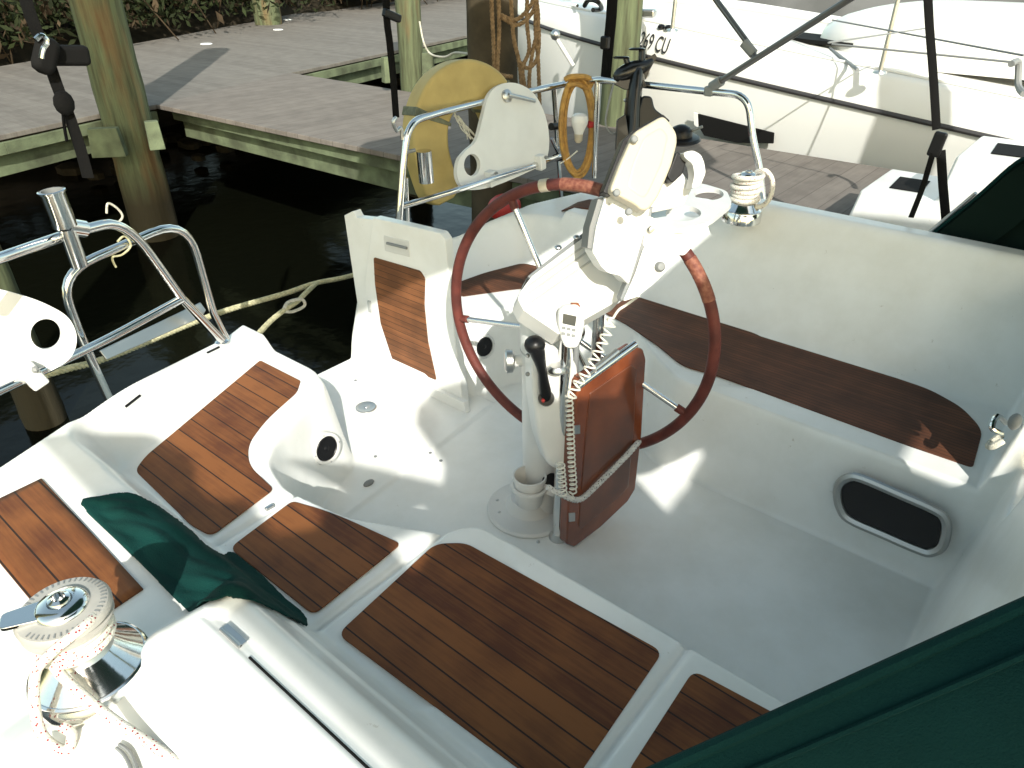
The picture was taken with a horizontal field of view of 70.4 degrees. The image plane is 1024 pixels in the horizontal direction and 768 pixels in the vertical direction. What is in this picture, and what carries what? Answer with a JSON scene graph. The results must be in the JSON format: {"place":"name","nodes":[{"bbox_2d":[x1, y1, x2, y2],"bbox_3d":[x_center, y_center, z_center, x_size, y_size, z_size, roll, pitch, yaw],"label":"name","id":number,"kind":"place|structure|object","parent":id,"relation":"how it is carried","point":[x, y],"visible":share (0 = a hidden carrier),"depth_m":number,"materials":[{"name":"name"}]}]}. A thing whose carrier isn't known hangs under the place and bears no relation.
{"place":"outdoors","nodes":[
{"label":"outdoors","id":0,"kind":"place"},
{"bbox_2d":[19,0,93,177],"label":"webbing strap","id":1,"kind":"object","parent":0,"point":[49,55],"visible":1,"depth_m":2.26,"materials":[{"name":"black fabric"}]},
{"bbox_2d":[0,0,466,176],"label":"dock","id":2,"kind":"object","parent":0,"point":[173,68],"visible":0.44,"depth_m":10.25,"materials":[{"name":"grey wood"}]},
{"bbox_2d":[157,73,891,214],"bbox_3d":[1.198,-1.389,5.326,12.188,0.350,2.240,23,38,33],"label":"finger dock","id":3,"kind":"object","parent":2,"relation":"attached to","point":[340,128],"visible":0.37,"depth_m":6.30,"materials":[{"name":"grey wood"}]},
{"bbox_2d":[45,273,352,377],"bbox_3d":[-1.226,-0.516,4.242,0.115,0.557,3.246,14,34,22],"label":"dock line","id":4,"kind":"object","parent":3,"relation":"attached to","point":[84,364],"visible":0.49,"depth_m":3.65,"materials":[{"name":"beige fabric"}]},
{"bbox_2d":[849,136,1023,230],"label":"dock steps","id":5,"kind":"structure","parent":3,"relation":"on","point":[978,166],"depth_m":3.86,"materials":[{"name":"white plastic"}]},
{"bbox_2d":[0,0,466,141],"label":"bank","id":6,"kind":"structure","parent":0,"point":[150,32],"depth_m":14.31,"materials":[{"name":"brown soil"}]},
{"bbox_2d":[0,0,375,58],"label":"shore brush","id":7,"kind":"object","parent":6,"relation":"on","point":[13,16],"visible":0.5,"depth_m":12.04,"materials":[{"name":"green plant"}]},
{"bbox_2d":[1,0,437,63],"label":"bare stems","id":8,"kind":"object","parent":6,"relation":"on","point":[11,61],"visible":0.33,"depth_m":12.14,"materials":[{"name":"brown plant"}]},
{"bbox_2d":[55,75,400,180],"bbox_3d":[-3.788,-4.619,12.531,3.130,0.364,8.090,23,38,33],"label":"rubble","id":9,"kind":"object","parent":6,"relation":"on","point":[69,168],"visible":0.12,"depth_m":10.31,"materials":[{"name":"stone"}]},
{"bbox_2d":[0,55,471,466],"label":"water","id":10,"kind":"structure","parent":0,"point":[255,226],"depth_m":7.10,"materials":[{"name":"black liquid"}]},
{"bbox_2d":[0,245,66,430],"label":"piling","id":11,"kind":"object","parent":10,"relation":"in","point":[42,408],"visible":0.22,"depth_m":4.50,"materials":[{"name":"brown wood"}]},
{"bbox_2d":[68,0,178,242],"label":"piling","id":12,"kind":"object","parent":10,"relation":"in","point":[113,69],"visible":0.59,"depth_m":6.83,"materials":[{"name":"wood"}]},
{"bbox_2d":[87,126,127,157],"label":"brace block","id":13,"kind":"structure","parent":12,"relation":"attached to","point":[106,142],"depth_m":6.72,"materials":[{"name":"green wood"}]},
{"bbox_2d":[144,120,165,150],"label":"brace block","id":14,"kind":"structure","parent":12,"relation":"attached to","point":[154,136],"depth_m":6.86,"materials":[{"name":"green wood"}]},
{"bbox_2d":[252,0,281,24],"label":"piling","id":15,"kind":"object","parent":10,"relation":"in","point":[266,18],"visible":0.14,"depth_m":14.66,"materials":[{"name":"green wood"}]},
{"bbox_2d":[395,0,422,197],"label":"piling","id":16,"kind":"object","parent":10,"relation":"in","point":[410,45],"visible":0.27,"depth_m":7.94,"materials":[{"name":"green wood"}]},
{"bbox_2d":[381,56,389,82],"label":"brace block","id":17,"kind":"structure","parent":16,"relation":"attached to","point":[385,70],"depth_m":7.91,"materials":[{"name":"green wood"}]},
{"bbox_2d":[422,52,433,75],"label":"brace block","id":18,"kind":"structure","parent":16,"relation":"attached to","point":[427,61],"depth_m":7.93,"materials":[{"name":"green wood"}]},
{"bbox_2d":[466,0,517,222],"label":"piling","id":19,"kind":"object","parent":10,"relation":"in","point":[479,44],"visible":0.12,"depth_m":4.72,"materials":[{"name":"wood"}]},
{"bbox_2d":[419,21,466,57],"bbox_3d":[-0.484,-2.590,5.624,0.131,0.271,1.768,-9,32,-15],"label":"loose wire","id":20,"kind":"object","parent":19,"relation":"attached to","point":[450,54],"visible":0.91,"depth_m":6.24,"materials":[{"name":"plastic"}]},
{"bbox_2d":[489,0,541,104],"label":"hanging rope","id":21,"kind":"object","parent":19,"relation":"hanging from","point":[511,20],"visible":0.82,"depth_m":4.48,"materials":[{"name":"brown fabric"}]},
{"bbox_2d":[0,193,1023,767],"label":"sailboat","id":22,"kind":"object","parent":10,"relation":"on","point":[828,487],"visible":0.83,"depth_m":2.59,"materials":[{"name":"white plastic"}]},
{"bbox_2d":[0,577,147,731],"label":"winch","id":23,"kind":"object","parent":22,"relation":"on","point":[42,621],"visible":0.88,"depth_m":1.37,"materials":[{"name":"silver metal"}]},
{"bbox_2d":[28,611,116,755],"bbox_3d":[-0.837,0.534,1.384,0.145,0.226,0.236,-7,32,-12],"label":"winch line","id":24,"kind":"object","parent":23,"relation":"attached to","point":[52,657],"visible":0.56,"depth_m":1.34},
{"bbox_2d":[49,669,181,765],"bbox_3d":[-0.549,0.660,1.246,0.866,0.130,0.052,17,35,26],"label":"winch line","id":25,"kind":"object","parent":23,"relation":"attached to","point":[75,688],"visible":0.7,"depth_m":1.33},
{"bbox_2d":[0,219,229,400],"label":"stern rail","id":26,"kind":"object","parent":22,"relation":"attached to","point":[191,312],"visible":0.87,"depth_m":2.73,"materials":[{"name":"silver metal"}]},
{"bbox_2d":[0,289,76,390],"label":"rail board","id":27,"kind":"object","parent":26,"relation":"attached to","point":[23,356],"visible":0.95,"depth_m":2.37,"materials":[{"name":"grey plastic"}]},
{"bbox_2d":[37,186,89,268],"bbox_3d":[-1.446,-0.511,2.366,0.081,0.260,0.121,9,32,14],"label":"fishing rod holder","id":28,"kind":"object","parent":26,"relation":"attached to","point":[68,225],"visible":1,"depth_m":2.32,"materials":[{"name":"silver metal"}]},
{"bbox_2d":[105,202,123,221],"bbox_3d":[-1.408,-0.601,2.571,0.008,0.092,0.058,23,38,33],"label":"twine","id":29,"kind":"object","parent":26,"relation":"attached to","point":[116,207],"visible":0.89,"depth_m":2.56,"materials":[{"name":"fabric"}]},
{"bbox_2d":[111,235,131,267],"bbox_3d":[-1.435,-0.489,2.665,0.019,0.112,0.082,23,38,33],"label":"twine","id":30,"kind":"object","parent":26,"relation":"attached to","point":[126,251],"visible":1,"depth_m":2.66,"materials":[{"name":"beige fabric"}]},
{"bbox_2d":[115,746,132,767],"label":"wire clip","id":31,"kind":"object","parent":22,"relation":"on","point":[124,756],"visible":1,"depth_m":1.31,"materials":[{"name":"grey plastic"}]},
{"bbox_2d":[117,742,138,767],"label":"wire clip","id":32,"kind":"object","parent":22,"relation":"on","point":[129,752],"visible":1,"depth_m":1.31,"materials":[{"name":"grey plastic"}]},
{"bbox_2d":[81,492,307,625],"bbox_3d":[-0.844,0.441,1.939,0.819,0.382,0.285,23,38,33],"label":"green cloth","id":33,"kind":"object","parent":22,"relation":"on","point":[187,568],"visible":1,"depth_m":1.90,"materials":[{"name":"green fabric"}]},
{"bbox_2d":[257,281,317,333],"bbox_3d":[-1.167,-0.400,3.774,0.056,0.190,1.024,1,31,2],"label":"dock line","id":34,"kind":"object","parent":22,"relation":"attached to","point":[279,313],"visible":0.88,"depth_m":3.69,"materials":[{"name":"beige fabric"}]},
{"bbox_2d":[283,298,305,312],"bbox_3d":[-1.139,-0.407,3.785,0.025,0.091,0.208,9,32,14],"label":"eye splice","id":35,"kind":"object","parent":34,"relation":"attached to","point":[303,306],"visible":1,"depth_m":3.79,"materials":[{"name":"fabric"}]},
{"bbox_2d":[345,209,469,412],"bbox_3d":[-0.521,-0.374,3.639,0.843,0.932,0.095,23,38,33],"label":"transom door","id":36,"kind":"structure","parent":22,"relation":"attached to","point":[402,272],"depth_m":3.58,"materials":[{"name":"brown wood"}]},
{"bbox_2d":[365,216,468,402],"bbox_3d":[-0.490,-0.373,3.614,0.674,0.908,0.050,23,38,33],"label":"door panel","id":37,"kind":"structure","parent":36,"relation":"in","point":[431,248],"depth_m":3.48,"materials":[{"name":"white plastic"}]},
{"bbox_2d":[488,193,520,218],"bbox_3d":[-0.052,-1.172,4.802,0.200,0.170,0.260,23,38,33],"label":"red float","id":38,"kind":"object","parent":22,"relation":"attached to","point":[505,210],"visible":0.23,"depth_m":4.72,"materials":[{"name":"red plastic"}]},
{"bbox_2d":[396,77,766,221],"bbox_3d":[0.389,-1.013,3.768,1.435,0.892,1.514,23,38,33],"label":"stern rail","id":39,"kind":"object","parent":22,"relation":"attached to","point":[404,202],"visible":0.8,"depth_m":3.82,"materials":[{"name":"silver metal"}]},
{"bbox_2d":[382,0,403,139],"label":"webbing strap","id":40,"kind":"object","parent":39,"relation":"hanging from","point":[388,14],"visible":1,"depth_m":3.36,"materials":[{"name":"black fabric"}]},
{"bbox_2d":[407,148,433,183],"bbox_3d":[-0.454,-1.091,3.632,0.126,0.172,0.078,-20,37,-30],"label":"fishing rod holder","id":41,"kind":"object","parent":39,"relation":"attached to","point":[425,166],"visible":1,"depth_m":3.62,"materials":[{"name":"silver metal"}]},
{"bbox_2d":[402,59,510,204],"bbox_3d":[-0.260,-1.409,4.030,0.739,0.730,0.213,-22,37,-31],"label":"horseshoe buoy","id":42,"kind":"object","parent":39,"relation":"hanging from","point":[448,83],"visible":0.6,"depth_m":3.85,"materials":[{"name":"yellow plastic"}]},
{"bbox_2d":[454,113,474,139],"bbox_3d":[-0.250,-1.380,3.882,0.133,0.149,0.014,-16,35,-24],"label":"buoy lanyard","id":43,"kind":"object","parent":39,"relation":"hanging from","point":[466,128],"visible":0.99,"depth_m":3.88,"materials":[{"name":"fabric"}]},
{"bbox_2d":[454,83,548,189],"bbox_3d":[-0.052,-1.369,3.995,0.704,0.508,0.189,-26,39,-35],"label":"rail board","id":44,"kind":"object","parent":39,"relation":"attached to","point":[512,131],"visible":0.95,"depth_m":4.01,"materials":[{"name":"white plastic"}]},
{"bbox_2d":[558,73,593,178],"bbox_3d":[0.390,-1.544,4.364,0.238,0.606,0.113,-7,32,-11],"label":"hose coil","id":45,"kind":"object","parent":39,"relation":"hanging from","point":[573,81],"visible":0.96,"depth_m":4.33,"materials":[{"name":"yellow plastic"}]},
{"bbox_2d":[571,113,587,142],"bbox_3d":[0.401,-1.527,4.326,0.104,0.170,0.103,23,38,33],"label":"light bulb","id":46,"kind":"object","parent":45,"relation":"hanging from","point":[579,122],"visible":1,"depth_m":4.28,"materials":[{"name":"white"}]},
{"bbox_2d":[600,0,617,83],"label":"webbing strap","id":47,"kind":"object","parent":39,"relation":"attached to","point":[607,42],"visible":0.98,"depth_m":4.09,"materials":[{"name":"black fabric"}]},
{"bbox_2d":[605,47,661,149],"bbox_3d":[0.693,-1.562,4.036,0.346,0.560,0.236,-3,31,-5],"label":"outboard motor","id":48,"kind":"object","parent":39,"relation":"attached to","point":[640,110],"visible":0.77,"depth_m":4.00,"materials":[{"name":"black plastic"}]},
{"bbox_2d":[673,124,702,146],"bbox_3d":[0.917,-1.357,3.933,0.220,0.098,0.219,23,38,33],"label":"domed lamp","id":49,"kind":"object","parent":39,"relation":"attached to","point":[686,136],"visible":0.78,"depth_m":3.88,"materials":[{"name":"black plastic"}]},
{"bbox_2d":[704,0,853,96],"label":"rope","id":50,"kind":"object","parent":39,"relation":"attached to","point":[750,50],"visible":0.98,"depth_m":3.53,"materials":[{"name":"grey"}]},
{"bbox_2d":[451,177,720,543],"bbox_3d":[0.125,-0.038,2.657,1.123,1.313,0.503,16,35,25],"label":"steering pedestal","id":51,"kind":"object","parent":22,"relation":"on","point":[544,365],"visible":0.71,"depth_m":2.64,"materials":[{"name":"white plastic"}]},
{"bbox_2d":[511,465,554,509],"bbox_3d":[0.109,0.405,2.849,0.231,0.135,0.148,-7,32,-11],"label":"cup holder","id":52,"kind":"object","parent":51,"relation":"attached to","point":[529,497],"visible":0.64,"depth_m":2.81,"materials":[{"name":"white plastic"}]},
{"bbox_2d":[512,115,676,343],"bbox_3d":[0.253,-0.476,2.303,0.475,0.697,0.386,-18,36,-27],"label":"instrument console","id":53,"kind":"object","parent":51,"relation":"attached to","point":[605,262],"visible":0.99,"depth_m":2.26,"materials":[{"name":"white plastic"}]},
{"bbox_2d":[557,302,583,347],"bbox_3d":[0.189,-0.188,2.328,0.085,0.147,0.056,-6,32,-10],"label":"handheld radio","id":54,"kind":"object","parent":53,"relation":"attached to","point":[570,319],"visible":1,"depth_m":2.31,"materials":[{"name":"white plastic"}]},
{"bbox_2d":[567,349,572,395],"bbox_3d":[0.193,-0.037,2.392,0.014,0.186,0.024,-2,31,-3],"label":"radio cord","id":55,"kind":"object","parent":54,"relation":"hanging from","point":[571,369],"visible":0.99,"depth_m":2.38,"materials":[{"name":"beige plastic"}]},
{"bbox_2d":[568,317,615,398],"bbox_3d":[0.265,-0.085,2.414,0.209,0.250,0.050,-24,38,-34],"label":"coiled cord","id":56,"kind":"object","parent":53,"relation":"hanging from","point":[595,355],"visible":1,"depth_m":2.41,"materials":[{"name":"beige plastic"}]},
{"bbox_2d":[613,295,639,318],"bbox_3d":[0.379,-0.255,2.364,0.039,0.120,0.103,-25,39,-35],"label":"console cable","id":57,"kind":"object","parent":53,"relation":"attached to","point":[624,306],"visible":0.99,"depth_m":2.39,"materials":[{"name":"beige plastic"}]},
{"bbox_2d":[643,151,730,254],"bbox_3d":[0.605,-0.657,2.419,0.229,0.319,0.596,15,34,23],"label":"drink holder tray","id":58,"kind":"object","parent":53,"relation":"attached to","point":[679,191],"visible":0.82,"depth_m":2.28,"materials":[{"name":"white plastic"}]},
{"bbox_2d":[560,341,644,545],"bbox_3d":[0.339,0.216,2.706,0.403,0.814,0.084,-24,38,-34],"label":"folding table","id":59,"kind":"object","parent":22,"relation":"on","point":[608,406],"visible":0.91,"depth_m":2.67,"materials":[{"name":"brown wood"}]},
{"bbox_2d":[565,395,577,498],"bbox_3d":[0.204,0.227,2.541,0.071,0.433,0.043,23,38,33],"label":"coiled cord","id":60,"kind":"object","parent":59,"relation":"hanging from","point":[570,443],"visible":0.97,"depth_m":2.54,"materials":[{"name":"beige plastic"}]},
{"bbox_2d":[546,440,640,502],"bbox_3d":[0.345,0.322,2.750,0.533,0.124,0.085,-25,39,-35],"label":"lashing rope","id":61,"kind":"object","parent":59,"relation":"attached to","point":[607,474],"visible":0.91,"depth_m":2.71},
{"bbox_2d":[556,462,567,496],"bbox_3d":[0.177,0.335,2.574,0.050,0.142,0.034,23,38,33],"label":"coiled cord","id":62,"kind":"object","parent":61,"relation":"hanging from","point":[560,476],"visible":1,"depth_m":2.57,"materials":[{"name":"beige plastic"}]},
{"bbox_2d":[722,170,761,226],"bbox_3d":[1.116,-0.901,3.473,0.184,0.243,0.184,23,38,33],"label":"winch","id":63,"kind":"object","parent":22,"relation":"on","point":[736,214],"visible":0.66,"depth_m":3.45,"materials":[{"name":"silver metal"}]},
{"bbox_2d":[729,168,774,208],"bbox_3d":[1.132,-0.927,3.439,0.199,0.181,0.157,23,38,33],"label":"winch line","id":64,"kind":"object","parent":63,"relation":"attached to","point":[746,195],"visible":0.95,"depth_m":3.41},
{"bbox_2d":[646,157,1023,767],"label":"dodger","id":65,"kind":"object","parent":22,"relation":"attached to","point":[952,697],"visible":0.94,"depth_m":0.70,"materials":[{"name":"green fabric"}]},
{"bbox_2d":[833,472,951,556],"bbox_3d":[1.354,0.469,2.607,0.408,0.212,0.048,23,38,33],"label":"side window","id":66,"kind":"structure","parent":22,"relation":"in","point":[909,522],"depth_m":2.60,"materials":[{"name":"black glass"}]},
{"bbox_2d":[908,0,949,219],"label":"webbing strap","id":67,"kind":"object","parent":22,"relation":"attached to","point":[937,143],"visible":0.98,"depth_m":3.28,"materials":[{"name":"black fabric"}]},
{"bbox_2d":[985,413,1022,449],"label":"jib cleat","id":68,"kind":"object","parent":22,"relation":"attached to","point":[1012,422],"visible":1,"depth_m":2.35,"materials":[{"name":"grey metal"}]},
{"bbox_2d":[599,0,642,126],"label":"piling","id":69,"kind":"object","parent":10,"relation":"in","point":[628,26],"visible":0.18,"depth_m":6.18,"materials":[{"name":"green wood"}]},
{"bbox_2d":[518,0,1023,176],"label":"neighbour sailboat","id":70,"kind":"object","parent":10,"relation":"on","point":[853,87],"visible":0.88,"depth_m":5.78,"materials":[{"name":"white paint"}]},
{"bbox_2d":[551,29,574,66],"bbox_3d":[0.393,-2.611,5.641,0.194,0.266,0.075,7,32,11],"label":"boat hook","id":71,"kind":"object","parent":70,"relation":"attached to","point":[555,34],"visible":1,"depth_m":5.63,"materials":[{"name":"white metal"}]},
{"bbox_2d":[792,32,852,46],"bbox_3d":[2.691,-2.994,6.304,0.438,0.030,0.843,-16,35,-24],"label":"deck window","id":72,"kind":"structure","parent":70,"relation":"in","point":[811,38],"depth_m":6.21,"materials":[{"name":"black"}]},
{"bbox_2d":[738,0,1023,16],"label":"covered boat","id":73,"kind":"object","parent":10,"relation":"on","point":[818,6],"visible":0.05,"depth_m":8.35,"materials":[{"name":"white paint"}]}
]}

